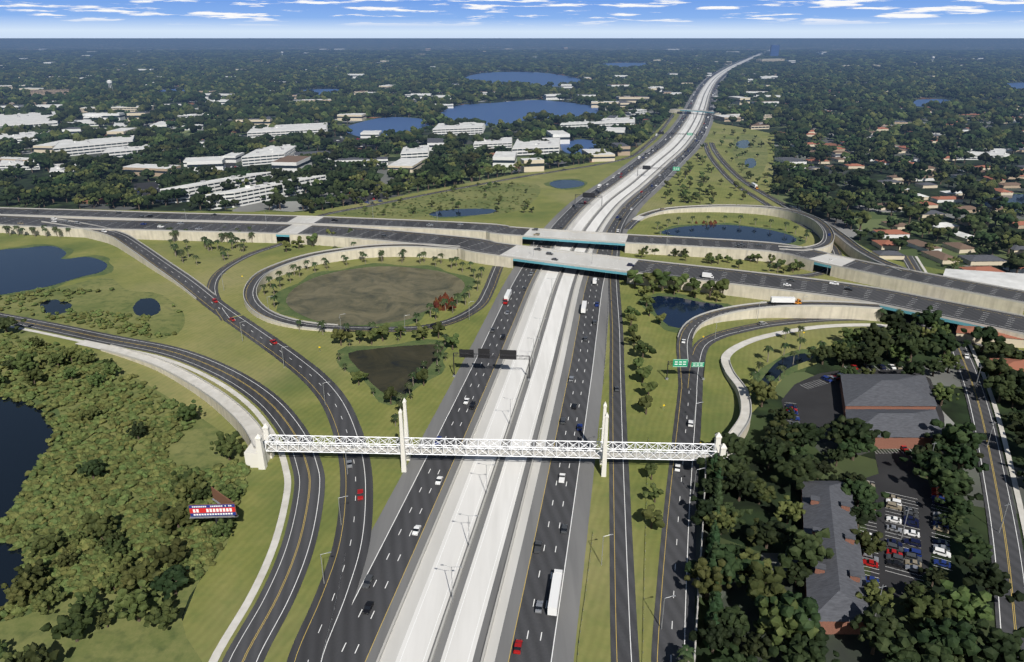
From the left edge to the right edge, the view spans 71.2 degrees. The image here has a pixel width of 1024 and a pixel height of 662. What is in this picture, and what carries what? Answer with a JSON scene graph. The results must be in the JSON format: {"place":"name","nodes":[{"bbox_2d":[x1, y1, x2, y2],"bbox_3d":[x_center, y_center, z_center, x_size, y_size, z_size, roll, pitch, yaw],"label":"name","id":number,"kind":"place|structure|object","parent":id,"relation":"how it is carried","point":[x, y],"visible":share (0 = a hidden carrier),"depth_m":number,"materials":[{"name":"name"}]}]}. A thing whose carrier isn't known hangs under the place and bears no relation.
{"place":"outdoors","nodes":[
{"label":"outdoors","id":0,"kind":"place"},
{"bbox_2d":[0,49,1023,661],"bbox_3d":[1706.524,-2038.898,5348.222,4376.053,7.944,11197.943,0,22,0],"label":"road pavement","id":1,"kind":"structure","parent":0,"point":[352,627],"depth_m":290.29,"materials":[{"name":"grey asphalt"}]},
{"bbox_2d":[17,84,968,654],"bbox_3d":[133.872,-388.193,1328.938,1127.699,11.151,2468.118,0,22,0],"label":"vehicles","id":2,"kind":"object","parent":1,"relation":"on","point":[911,558],"visible":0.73,"depth_m":241.72,"materials":[{"name":"white metal"}]},
{"bbox_2d":[7,54,1023,661],"bbox_3d":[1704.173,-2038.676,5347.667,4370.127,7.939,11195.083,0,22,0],"label":"road markings","id":3,"kind":"object","parent":1,"relation":"on","point":[531,430],"visible":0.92,"depth_m":275.83,"materials":[{"name":"white paint"}]},
{"bbox_2d":[0,38,1023,661],"bbox_3d":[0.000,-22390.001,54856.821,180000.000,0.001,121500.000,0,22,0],"label":"ground","id":4,"kind":"structure","parent":0,"point":[850,646],"depth_m":701.90,"materials":[{"name":"green plant"}]},
{"bbox_2d":[0,49,1023,661],"bbox_3d":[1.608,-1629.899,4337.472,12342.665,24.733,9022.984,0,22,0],"label":"trees","id":5,"kind":"object","parent":4,"relation":"on","point":[882,93],"visible":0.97,"depth_m":599.09,"materials":[{"name":"green plant"}]},
{"bbox_2d":[0,82,1023,661],"bbox_3d":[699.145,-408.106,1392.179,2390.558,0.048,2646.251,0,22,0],"label":"grass","id":6,"kind":"structure","parent":4,"relation":"on","point":[222,588],"depth_m":355.45,"materials":[{"name":"green plant"}]},
{"bbox_2d":[188,487,238,524],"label":"billboard","id":7,"kind":"object","parent":6,"relation":"on","point":[224,506],"visible":0.99,"depth_m":231.15,"materials":[{"name":"red metal"}]},
{"bbox_2d":[244,398,734,479],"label":"pedestrian bridge","id":8,"kind":"structure","parent":6,"relation":"on","point":[260,455],"depth_m":269.64,"materials":[{"name":"white metal"}]},
{"bbox_2d":[320,298,706,661],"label":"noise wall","id":9,"kind":"structure","parent":6,"relation":"on","point":[697,608],"depth_m":210.51,"materials":[{"name":"grey concrete"}]},
{"bbox_2d":[0,45,1023,633],"bbox_3d":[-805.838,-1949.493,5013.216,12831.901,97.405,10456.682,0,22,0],"label":"buildings","id":10,"kind":"structure","parent":4,"relation":"on","point":[902,409],"depth_m":703.85,"materials":[{"name":"grey"}]},
{"bbox_2d":[0,50,1023,661],"bbox_3d":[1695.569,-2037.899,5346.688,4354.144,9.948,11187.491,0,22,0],"label":"concrete barriers","id":11,"kind":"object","parent":4,"relation":"on","point":[892,284],"depth_m":498.90,"materials":[{"name":"grey concrete"}]},
{"bbox_2d":[133,138,950,596],"bbox_3d":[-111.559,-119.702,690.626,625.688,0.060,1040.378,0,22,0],"label":"parking lots","id":12,"kind":"structure","parent":4,"relation":"on","point":[817,400],"depth_m":265.42,"materials":[{"name":"grey asphalt"}]},
{"bbox_2d":[184,112,1010,628],"bbox_3d":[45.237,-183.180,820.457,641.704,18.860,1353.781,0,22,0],"label":"highway signs","id":13,"kind":"object","parent":4,"relation":"on","point":[506,354],"visible":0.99,"depth_m":339.57,"materials":[{"name":"grey metal"}]},
{"bbox_2d":[0,63,1023,609],"bbox_3d":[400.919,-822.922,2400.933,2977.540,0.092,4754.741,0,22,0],"label":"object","id":14,"kind":"object","parent":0,"point":[376,295],"visible":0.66,"depth_m":461.59,"materials":[{"name":"blue liquid"}]},
{"bbox_2d":[0,0,1023,37],"label":"sky","id":15,"kind":"structure","parent":0,"point":[18,18],"materials":[{"name":"blue"}]},
{"bbox_2d":[107,52,934,90],"bbox_3d":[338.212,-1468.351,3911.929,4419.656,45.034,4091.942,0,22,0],"label":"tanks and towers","id":16,"kind":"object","parent":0,"point":[109,82],"visible":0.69,"depth_m":2028.40,"materials":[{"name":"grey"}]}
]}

